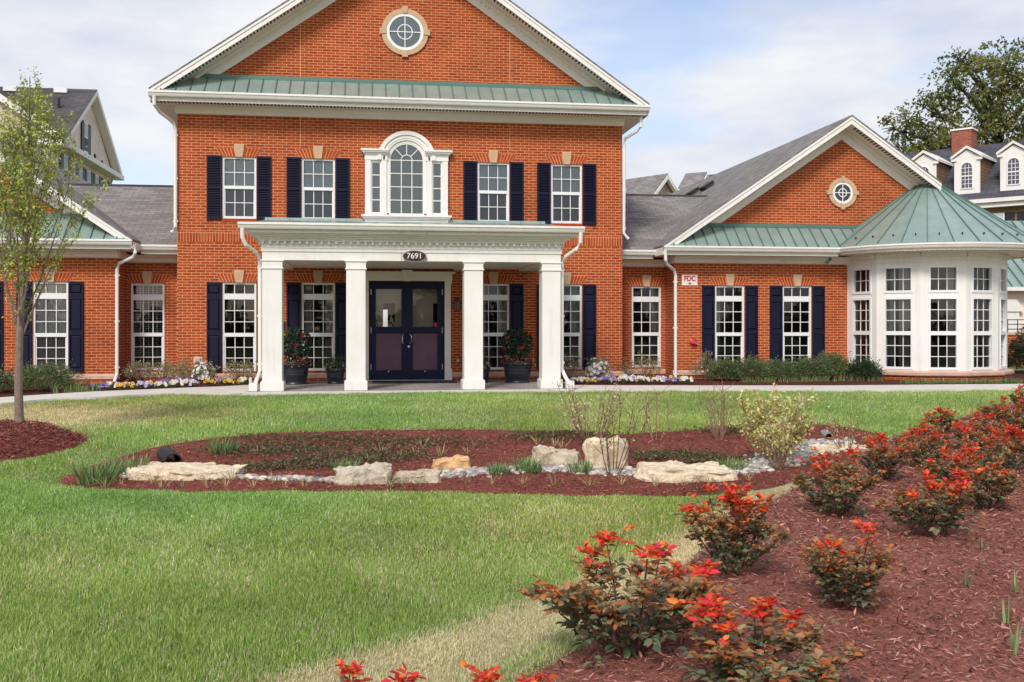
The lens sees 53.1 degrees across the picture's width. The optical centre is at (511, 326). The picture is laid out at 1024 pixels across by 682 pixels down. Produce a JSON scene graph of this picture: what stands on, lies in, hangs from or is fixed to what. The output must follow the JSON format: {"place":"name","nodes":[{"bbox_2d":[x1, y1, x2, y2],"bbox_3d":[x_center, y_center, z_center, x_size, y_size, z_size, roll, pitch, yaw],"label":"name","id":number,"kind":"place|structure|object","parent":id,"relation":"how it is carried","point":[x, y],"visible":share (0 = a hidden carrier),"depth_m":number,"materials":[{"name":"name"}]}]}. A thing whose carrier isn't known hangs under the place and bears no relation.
{"place":"outdoors","nodes":[
{"label":"outdoors","id":0,"kind":"place"},
{"bbox_2d":[0,385,248,404],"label":"path","id":1,"kind":"structure","parent":0,"point":[220,390],"depth_m":20.67,"materials":[{"name":"concrete"}]},
{"bbox_2d":[0,471,814,572],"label":"grass","id":2,"kind":"structure","parent":0,"point":[212,511],"depth_m":8.70,"materials":[{"name":"green plant"}]},
{"bbox_2d":[247,380,575,391],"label":"porch floor","id":3,"kind":"structure","parent":0,"point":[489,385],"depth_m":22.93,"materials":[{"name":"grey concrete"}]},
{"bbox_2d":[284,326,313,384],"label":"potted plant","id":4,"kind":"object","parent":3,"relation":"on","point":[296,368],"visible":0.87,"depth_m":23.66,"materials":[{"name":"green plant"}]},
{"bbox_2d":[322,353,345,383],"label":"potted plant","id":5,"kind":"object","parent":3,"relation":"on","point":[335,372],"visible":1,"depth_m":23.96,"materials":[{"name":"green plant"}]},
{"bbox_2d":[242,389,580,395],"bbox_3d":[-2.019,1.472,21.353,7.020,0.256,0.248,0,0,-8],"label":"porch edge","id":6,"kind":"object","parent":3,"relation":"attached to","point":[359,392],"visible":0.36,"depth_m":21.16,"materials":[{"name":"concrete"}]},
{"bbox_2d":[500,326,535,382],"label":"potted plant","id":7,"kind":"object","parent":3,"relation":"on","point":[517,369],"visible":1,"depth_m":24.40,"materials":[{"name":"green plant"}]},
{"bbox_2d":[0,366,1023,681],"bbox_3d":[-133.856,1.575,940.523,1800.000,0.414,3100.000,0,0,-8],"label":"lawn","id":8,"kind":"structure","parent":0,"point":[182,440],"depth_m":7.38,"materials":[{"name":"plant"}]},
{"bbox_2d":[0,419,87,461],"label":"mulch ring","id":9,"kind":"object","parent":8,"relation":"on","point":[33,453],"visible":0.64,"depth_m":13.17,"materials":[{"name":"brown wood"}]},
{"bbox_2d":[0,66,109,423],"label":"young tree","id":10,"kind":"object","parent":9,"relation":"on","point":[24,181],"visible":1,"depth_m":14.32,"materials":[{"name":"green plant"}]},
{"bbox_2d":[0,86,123,183],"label":"apartment block","id":11,"kind":"structure","parent":8,"relation":"on","point":[88,125],"depth_m":49.12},
{"bbox_2d":[81,119,90,154],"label":"window","id":12,"kind":"structure","parent":11,"relation":"in","point":[85,127],"depth_m":49.36,"materials":[{"name":"grey glass"}]},
{"bbox_2d":[0,381,259,396],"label":"house bed mulch","id":13,"kind":"object","parent":8,"relation":"on","point":[9,393],"visible":0.34,"depth_m":22.26,"materials":[{"name":"brown wood"}]},
{"bbox_2d":[4,358,90,391],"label":"green shrub","id":14,"kind":"object","parent":13,"relation":"on","point":[33,376],"visible":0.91,"depth_m":21.26,"materials":[{"name":"green plant"}]},
{"bbox_2d":[121,359,156,380],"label":"pale azalea","id":15,"kind":"object","parent":13,"relation":"on","point":[133,369],"visible":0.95,"depth_m":24.66,"materials":[{"name":"beige plant"}]},
{"bbox_2d":[145,358,176,379],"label":"pale azalea","id":16,"kind":"object","parent":13,"relation":"on","point":[168,367],"visible":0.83,"depth_m":24.67,"materials":[{"name":"beige plant"}]},
{"bbox_2d":[185,360,222,383],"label":"white azalea","id":17,"kind":"object","parent":13,"relation":"on","point":[203,371],"visible":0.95,"depth_m":23.89,"materials":[{"name":"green plant"}]},
{"bbox_2d":[223,359,256,379],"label":"pale azalea","id":18,"kind":"object","parent":13,"relation":"on","point":[244,366],"visible":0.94,"depth_m":24.18,"materials":[{"name":"beige plant"}]},
{"bbox_2d":[57,422,883,496],"bbox_3d":[0.307,1.623,12.856,10.832,0.142,5.705,0,0,-8],"label":"mulch bed","id":19,"kind":"object","parent":8,"relation":"on","point":[507,458],"visible":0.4,"depth_m":12.28,"materials":[{"name":"brown wood"}]},
{"bbox_2d":[64,456,125,485],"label":"grass clump","id":20,"kind":"object","parent":19,"relation":"on","point":[97,472],"visible":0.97,"depth_m":10.74,"materials":[{"name":"green plant"}]},
{"bbox_2d":[101,452,153,475],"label":"grass clump","id":21,"kind":"object","parent":19,"relation":"on","point":[130,462],"visible":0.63,"depth_m":11.36,"materials":[{"name":"green plant"}]},
{"bbox_2d":[126,461,247,480],"bbox_3d":[-3.625,1.640,11.420,1.229,0.232,0.899,0,0,-1],"label":"boulder","id":22,"kind":"object","parent":19,"relation":"on","point":[185,471],"visible":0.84,"depth_m":11.15,"materials":[{"name":"beige stone"}]},
{"bbox_2d":[205,437,240,454],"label":"grass clump","id":23,"kind":"object","parent":19,"relation":"on","point":[222,448],"visible":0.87,"depth_m":13.05,"materials":[{"name":"green plant"}]},
{"bbox_2d":[232,473,393,481],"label":"river pebbles","id":24,"kind":"object","parent":19,"relation":"on","point":[304,477],"visible":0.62,"depth_m":11.01,"materials":[{"name":"white stone"}]},
{"bbox_2d":[333,462,391,484],"bbox_3d":[-1.576,1.593,10.848,0.630,0.300,0.456,0,0,-8],"label":"boulder","id":25,"kind":"object","parent":19,"relation":"on","point":[368,473],"visible":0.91,"depth_m":10.66,"materials":[{"name":"stone"}]},
{"bbox_2d":[394,467,441,483],"bbox_3d":[-1.005,1.625,10.906,0.526,0.215,0.414,0,0,-8],"label":"boulder","id":26,"kind":"object","parent":19,"relation":"on","point":[433,475],"visible":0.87,"depth_m":10.75,"materials":[{"name":"stone"}]},
{"bbox_2d":[432,454,470,470],"bbox_3d":[-0.703,1.630,11.966,0.459,0.236,0.392,0,0,-8],"label":"boulder","id":27,"kind":"object","parent":19,"relation":"on","point":[456,462],"visible":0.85,"depth_m":11.82,"materials":[{"name":"beige stone"}]},
{"bbox_2d":[155,424,819,473],"bbox_3d":[0.196,1.588,13.495,9.459,0.226,3.626,0,0,-8],"label":"ground cover","id":28,"kind":"object","parent":19,"relation":"on","point":[349,454],"visible":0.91,"depth_m":13.27,"materials":[{"name":"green plant"}]},
{"bbox_2d":[511,455,545,473],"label":"grass clump","id":29,"kind":"object","parent":19,"relation":"on","point":[525,465],"visible":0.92,"depth_m":11.63,"materials":[{"name":"green plant"}]},
{"bbox_2d":[531,444,580,465],"bbox_3d":[0.537,1.588,12.344,0.610,0.311,0.439,0,0,-8],"label":"boulder","id":30,"kind":"object","parent":19,"relation":"on","point":[552,456],"visible":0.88,"depth_m":12.16,"materials":[{"name":"stone"}]},
{"bbox_2d":[547,377,622,441],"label":"twiggy shrub","id":31,"kind":"object","parent":19,"relation":"on","point":[579,415],"visible":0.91,"depth_m":13.83,"materials":[{"name":"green plant"}]},
{"bbox_2d":[582,435,627,468],"bbox_3d":[1.109,1.521,12.021,0.523,0.469,0.324,0,0,-8],"label":"boulder","id":32,"kind":"object","parent":19,"relation":"on","point":[592,453],"visible":0.66,"depth_m":11.89,"materials":[{"name":"beige stone"}]},
{"bbox_2d":[587,391,656,474],"bbox_3d":[1.245,1.197,11.528,0.770,1.005,0.659,0,0,-8],"label":"twiggy shrub","id":33,"kind":"object","parent":19,"relation":"on","point":[607,436],"visible":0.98,"depth_m":11.56,"materials":[{"name":"brown plant"}]},
{"bbox_2d":[440,437,858,478],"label":"river pebbles","id":34,"kind":"object","parent":19,"relation":"on","point":[755,462],"visible":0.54,"depth_m":11.84,"materials":[{"name":"grey stone"}]},
{"bbox_2d":[634,460,737,482],"bbox_3d":[1.887,1.644,11.371,1.133,0.242,0.901,0,0,-8],"label":"boulder","id":35,"kind":"object","parent":19,"relation":"on","point":[671,471],"visible":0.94,"depth_m":11.06,"materials":[{"name":"beige stone"}]},
{"bbox_2d":[698,381,750,438],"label":"twiggy shrub","id":36,"kind":"object","parent":19,"relation":"on","point":[722,429],"visible":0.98,"depth_m":14.66,"materials":[{"name":"brown plant"}]},
{"bbox_2d":[729,383,820,459],"bbox_3d":[3.282,1.202,12.495,1.056,0.957,1.080,0,0,-35],"label":"twiggy shrub","id":37,"kind":"object","parent":19,"relation":"on","point":[797,425],"visible":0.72,"depth_m":12.51,"materials":[{"name":"green plant"}]},
{"bbox_2d":[748,406,807,469],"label":"twiggy shrub","id":38,"kind":"object","parent":19,"relation":"on","point":[779,440],"visible":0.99,"depth_m":11.84,"materials":[{"name":"green plant"}]},
{"bbox_2d":[808,442,869,452],"bbox_3d":[4.290,1.634,13.470,0.854,0.151,0.700,0,0,-8],"label":"boulder","id":39,"kind":"object","parent":19,"relation":"on","point":[823,448],"visible":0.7,"depth_m":13.35,"materials":[{"name":"beige stone"}]},
{"bbox_2d":[823,406,873,448],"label":"twiggy shrub","id":40,"kind":"object","parent":19,"relation":"on","point":[843,438],"visible":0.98,"depth_m":13.28,"materials":[{"name":"green plant"}]},
{"bbox_2d":[0,0,1023,390],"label":"brick building","id":41,"kind":"structure","parent":8,"relation":"on","point":[334,160],"depth_m":25.39,"materials":[{"name":"orange"}]},
{"bbox_2d":[33,282,67,371],"bbox_3d":[-10.965,0.010,24.386,0.800,2.140,0.124,0,0,-8],"label":"window","id":42,"kind":"structure","parent":41,"relation":"in","point":[50,323],"depth_m":24.40,"materials":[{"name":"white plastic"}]},
{"bbox_2d":[131,283,163,369],"bbox_3d":[-9.045,0.010,25.478,0.800,2.140,0.144,0,0,-8],"label":"window","id":43,"kind":"structure","parent":41,"relation":"in","point":[140,296],"depth_m":25.46,"materials":[{"name":"white plastic"}]},
{"bbox_2d":[222,282,255,370],"bbox_3d":[-6.593,0.010,24.784,0.800,2.140,0.079,0,0,-8],"label":"window","id":44,"kind":"structure","parent":41,"relation":"in","point":[234,296],"depth_m":24.76,"materials":[{"name":"white plastic"}]},
{"bbox_2d":[222,157,255,218],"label":"window","id":45,"kind":"structure","parent":41,"relation":"in","point":[238,173],"depth_m":24.83,"materials":[{"name":"white plastic"}]},
{"bbox_2d":[302,283,334,370],"bbox_3d":[-4.751,-0.200,25.149,0.800,2.700,0.282,0,0,-8],"label":"window","id":46,"kind":"structure","parent":41,"relation":"in","point":[307,296],"depth_m":25.08,"materials":[{"name":"white plastic"}]},
{"bbox_2d":[302,159,334,217],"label":"window","id":47,"kind":"structure","parent":41,"relation":"in","point":[318,175],"depth_m":25.09,"materials":[{"name":"grey glass"}]},
{"bbox_2d":[370,282,406,379],"bbox_3d":[-3.041,0.119,25.239,0.888,2.402,0.118,0,0,-8],"label":"door","id":48,"kind":"structure","parent":41,"relation":"in","point":[388,345],"depth_m":25.26,"materials":[{"name":"blue paint"}]},
{"bbox_2d":[380,6,429,56],"bbox_3d":[-2.638,-7.260,25.245,1.240,1.240,0.070,0,0,-8],"label":"round window","id":49,"kind":"structure","parent":41,"relation":"in","point":[404,31],"depth_m":25.25,"materials":[{"name":"beige stone"}]},
{"bbox_2d":[361,131,452,221],"bbox_3d":[-2.590,-3.652,25.186,2.240,2.305,0.200,0,0,-8],"label":"arched window","id":50,"kind":"structure","parent":41,"relation":"in","point":[406,179],"depth_m":25.25,"materials":[{"name":"white paint"}]},
{"bbox_2d":[407,283,442,379],"bbox_3d":[-2.157,0.119,25.365,0.889,2.402,0.118,0,0,-8],"label":"door","id":51,"kind":"structure","parent":41,"relation":"in","point":[424,344],"depth_m":25.38,"materials":[{"name":"blue paint"}]},
{"bbox_2d":[477,162,508,220],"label":"window","id":52,"kind":"structure","parent":41,"relation":"in","point":[492,178],"depth_m":25.70,"materials":[{"name":"grey glass"}]},
{"bbox_2d":[483,284,508,368],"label":"window","id":53,"kind":"structure","parent":41,"relation":"in","point":[502,297],"depth_m":25.83,"materials":[{"name":"white plastic"}]},
{"bbox_2d":[551,164,581,223],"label":"window","id":54,"kind":"structure","parent":41,"relation":"in","point":[566,180],"depth_m":25.95,"materials":[{"name":"grey glass"}]},
{"bbox_2d":[564,284,581,368],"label":"window","id":55,"kind":"structure","parent":41,"relation":"in","point":[575,297],"depth_m":25.99,"materials":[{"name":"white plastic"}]},
{"bbox_2d":[632,286,660,366],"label":"window","id":56,"kind":"structure","parent":41,"relation":"in","point":[654,299],"depth_m":27.26,"materials":[{"name":"white plastic"}]},
{"bbox_2d":[715,286,743,366],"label":"window","id":57,"kind":"structure","parent":41,"relation":"in","point":[718,298],"depth_m":26.74,"materials":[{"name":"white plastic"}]},
{"bbox_2d":[783,286,810,365],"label":"window","id":58,"kind":"structure","parent":41,"relation":"in","point":[791,298],"depth_m":26.97,"materials":[{"name":"white plastic"}]},
{"bbox_2d":[826,176,858,209],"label":"round window","id":59,"kind":"structure","parent":41,"relation":"in","point":[842,192],"depth_m":27.07,"materials":[{"name":"beige stone"}]},
{"bbox_2d":[852,267,870,366],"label":"window","id":60,"kind":"structure","parent":41,"relation":"in","point":[854,332],"depth_m":26.74,"materials":[{"name":"white plastic"}]},
{"bbox_2d":[884,265,912,369],"bbox_3d":[9.813,-0.200,25.922,0.725,2.700,0.328,0,0,37],"label":"window","id":61,"kind":"structure","parent":41,"relation":"in","point":[890,332],"depth_m":25.99,"materials":[{"name":"white plastic"}]},
{"bbox_2d":[928,265,957,369],"bbox_3d":[10.729,-0.200,25.553,0.725,2.700,0.328,0,0,7],"label":"window","id":62,"kind":"structure","parent":41,"relation":"in","point":[951,332],"depth_m":25.45,"materials":[{"name":"white plastic"}]},
{"bbox_2d":[972,265,992,369],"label":"window","id":63,"kind":"structure","parent":41,"relation":"in","point":[990,268],"depth_m":25.64,"materials":[{"name":"white plastic"}]},
{"bbox_2d":[1000,266,1006,368],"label":"window","id":64,"kind":"structure","parent":41,"relation":"in","point":[1003,270],"depth_m":26.46,"materials":[{"name":"white plastic"}]},
{"bbox_2d":[0,388,1023,473],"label":"grass","id":65,"kind":"structure","parent":8,"relation":"on","point":[427,400],"depth_m":17.55,"materials":[{"name":"green plant"}]},
{"bbox_2d":[626,173,677,194],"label":"gabled house","id":66,"kind":"structure","parent":8,"relation":"on","point":[659,184],"depth_m":60.15,"materials":[{"name":"beige"}]},
{"bbox_2d":[512,400,1023,681],"bbox_3d":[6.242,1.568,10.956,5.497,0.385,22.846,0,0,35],"label":"rose bed mulch","id":67,"kind":"object","parent":8,"relation":"on","point":[651,676],"visible":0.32,"depth_m":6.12,"materials":[{"name":"brown wood"}]},
{"bbox_2d":[333,658,373,681],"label":"rose bush","id":68,"kind":"object","parent":67,"relation":"on","point":[353,669],"visible":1,"depth_m":3.53,"materials":[{"name":"red plant"}]},
{"bbox_2d":[381,662,426,681],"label":"rose bush","id":69,"kind":"object","parent":67,"relation":"on","point":[399,677],"visible":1,"depth_m":3.61,"materials":[{"name":"red plant"}]},
{"bbox_2d":[460,659,557,681],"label":"rose bush","id":70,"kind":"object","parent":67,"relation":"on","point":[484,676],"visible":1,"depth_m":3.71,"materials":[{"name":"red plant"}]},
{"bbox_2d":[514,524,741,667],"bbox_3d":[0.555,1.380,5.309,1.078,0.638,0.827,0,0,-15],"label":"rose bush","id":71,"kind":"object","parent":67,"relation":"on","point":[591,604],"visible":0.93,"depth_m":5.18,"materials":[{"name":"green plant"}]},
{"bbox_2d":[635,558,724,608],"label":"rose bush","id":72,"kind":"object","parent":67,"relation":"on","point":[678,570],"visible":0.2,"depth_m":5.96,"materials":[{"name":"red plant"}]},
{"bbox_2d":[671,481,794,575],"bbox_3d":[1.527,1.353,6.877,0.687,0.634,0.826,0,0,-34],"label":"rose bush","id":73,"kind":"object","parent":67,"relation":"on","point":[725,525],"visible":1,"depth_m":6.83,"materials":[{"name":"green plant"}]},
{"bbox_2d":[666,592,871,681],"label":"rose bush","id":74,"kind":"object","parent":67,"relation":"on","point":[730,656],"visible":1,"depth_m":4.60,"materials":[{"name":"red plant"}]},
{"bbox_2d":[791,446,886,517],"bbox_3d":[2.788,1.342,8.813,0.633,0.601,0.825,0,0,-22],"label":"rose bush","id":75,"kind":"object","parent":67,"relation":"on","point":[848,491],"visible":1,"depth_m":8.76,"materials":[{"name":"green plant"}]},
{"bbox_2d":[798,518,897,609],"bbox_3d":[1.996,1.402,6.075,0.551,0.532,0.684,0,0,9],"label":"rose bush","id":76,"kind":"object","parent":67,"relation":"on","point":[827,569],"visible":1,"depth_m":5.97,"materials":[{"name":"green plant"}]},
{"bbox_2d":[850,431,913,480],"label":"rose bush","id":77,"kind":"object","parent":67,"relation":"on","point":[892,458],"visible":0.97,"depth_m":10.65,"materials":[{"name":"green plant"}]},
{"bbox_2d":[897,427,952,466],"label":"rose bush","id":78,"kind":"object","parent":67,"relation":"on","point":[918,448],"visible":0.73,"depth_m":11.58,"materials":[{"name":"red plant"}]},
{"bbox_2d":[872,467,983,537],"bbox_3d":[3.246,1.363,7.986,0.757,0.552,0.752,0,0,-36],"label":"rose bush","id":79,"kind":"object","parent":67,"relation":"on","point":[956,504],"visible":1,"depth_m":7.88,"materials":[{"name":"green plant"}]},
{"bbox_2d":[907,417,954,444],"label":"rose bush","id":80,"kind":"object","parent":67,"relation":"on","point":[936,429],"visible":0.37,"depth_m":13.12,"materials":[{"name":"red plant"}]},
{"bbox_2d":[921,406,958,431],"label":"rose bush","id":81,"kind":"object","parent":67,"relation":"on","point":[946,414],"visible":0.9,"depth_m":14.78,"materials":[{"name":"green plant"}]},
{"bbox_2d":[913,445,980,487],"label":"rose bush","id":82,"kind":"object","parent":67,"relation":"on","point":[945,469],"visible":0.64,"depth_m":10.07,"materials":[{"name":"red plant"}]},
{"bbox_2d":[951,421,995,446],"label":"rose bush","id":83,"kind":"object","parent":67,"relation":"on","point":[972,436],"visible":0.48,"depth_m":12.92,"materials":[{"name":"red plant"}]},
{"bbox_2d":[953,425,1014,477],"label":"rose bush","id":84,"kind":"object","parent":67,"relation":"on","point":[995,453],"visible":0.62,"depth_m":10.77,"materials":[{"name":"red plant"}]},
{"bbox_2d":[955,447,1023,509],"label":"rose bush","id":85,"kind":"object","parent":67,"relation":"on","point":[991,478],"visible":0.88,"depth_m":9.09,"materials":[{"name":"green plant"}]},
{"bbox_2d":[968,410,1013,435],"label":"rose bush","id":86,"kind":"object","parent":67,"relation":"on","point":[978,425],"visible":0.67,"depth_m":13.99,"materials":[{"name":"red plant"}]},
{"bbox_2d":[977,424,1023,470],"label":"rose bush","id":87,"kind":"object","parent":67,"relation":"on","point":[1017,436],"visible":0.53,"depth_m":11.24,"materials":[{"name":"red plant"}]},
{"bbox_2d":[991,395,1023,431],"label":"rose bush","id":88,"kind":"object","parent":67,"relation":"on","point":[1014,415],"visible":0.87,"depth_m":14.50,"materials":[{"name":"red plant"}]},
{"bbox_2d":[563,370,1023,384],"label":"house bed mulch","id":89,"kind":"object","parent":8,"relation":"on","point":[1019,374],"visible":0.41,"depth_m":24.51,"materials":[{"name":"brown wood"}]},
{"bbox_2d":[581,354,613,380],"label":"white azalea","id":90,"kind":"object","parent":89,"relation":"on","point":[598,367],"visible":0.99,"depth_m":24.95,"materials":[{"name":"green plant"}]},
{"bbox_2d":[626,352,661,377],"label":"pale azalea","id":91,"kind":"object","parent":89,"relation":"on","point":[648,360],"visible":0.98,"depth_m":26.40,"materials":[{"name":"beige plant"}]},
{"bbox_2d":[704,356,751,380],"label":"green shrub","id":92,"kind":"object","parent":89,"relation":"on","point":[717,371],"visible":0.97,"depth_m":25.50,"materials":[{"name":"green plant"}]},
{"bbox_2d":[727,352,778,380],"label":"green shrub","id":93,"kind":"object","parent":89,"relation":"on","point":[755,365],"visible":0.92,"depth_m":25.33,"materials":[{"name":"green plant"}]},
{"bbox_2d":[760,356,806,380],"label":"green shrub","id":94,"kind":"object","parent":89,"relation":"on","point":[782,370],"visible":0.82,"depth_m":25.40,"materials":[{"name":"green plant"}]},
{"bbox_2d":[786,355,832,379],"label":"green shrub","id":95,"kind":"object","parent":89,"relation":"on","point":[810,366],"visible":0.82,"depth_m":25.40,"materials":[{"name":"green plant"}]},
{"bbox_2d":[740,375,882,382],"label":"ground cover","id":96,"kind":"object","parent":89,"relation":"on","point":[804,379],"visible":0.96,"depth_m":25.00,"materials":[{"name":"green plant"}]},
{"bbox_2d":[808,350,854,379],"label":"green shrub","id":97,"kind":"object","parent":89,"relation":"on","point":[837,364],"visible":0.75,"depth_m":25.59,"materials":[{"name":"green plant"}]},
{"bbox_2d":[841,354,886,379],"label":"green shrub","id":98,"kind":"object","parent":89,"relation":"on","point":[868,367],"visible":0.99,"depth_m":25.29,"materials":[{"name":"green plant"}]},
{"bbox_2d":[899,376,1022,383],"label":"ground cover","id":99,"kind":"object","parent":89,"relation":"on","point":[932,381],"visible":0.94,"depth_m":24.41,"materials":[{"name":"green plant"}]},
{"bbox_2d":[1007,324,1023,369],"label":"green shrub","id":100,"kind":"object","parent":89,"relation":"on","point":[1017,356],"visible":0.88,"depth_m":30.02,"materials":[{"name":"green plant"}]},
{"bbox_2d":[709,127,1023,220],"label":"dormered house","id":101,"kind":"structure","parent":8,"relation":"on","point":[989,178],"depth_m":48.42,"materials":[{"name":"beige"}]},
{"bbox_2d":[877,36,1023,152],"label":"broadleaf tree","id":102,"kind":"object","parent":8,"relation":"on","point":[987,108],"visible":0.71,"depth_m":59.51,"materials":[{"name":"green plant"}]},
{"bbox_2d":[904,119,1000,153],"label":"young tree","id":103,"kind":"object","parent":8,"relation":"on","point":[946,143],"visible":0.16,"depth_m":57.50,"materials":[{"name":"green plant"}]},
{"bbox_2d":[1006,220,1023,332],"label":"green roofed lodge","id":104,"kind":"structure","parent":8,"relation":"on","point":[1015,288],"depth_m":38.21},
{"bbox_2d":[1007,299,1023,332],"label":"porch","id":105,"kind":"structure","parent":104,"relation":"in","point":[1014,307],"depth_m":38.04,"materials":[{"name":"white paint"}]},
{"bbox_2d":[0,0,1023,326],"label":"sky","id":106,"kind":"structure","parent":0,"point":[726,84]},
{"bbox_2d":[574,384,1023,391],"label":"path","id":107,"kind":"structure","parent":0,"point":[875,388],"depth_m":22.46,"materials":[{"name":"concrete"}]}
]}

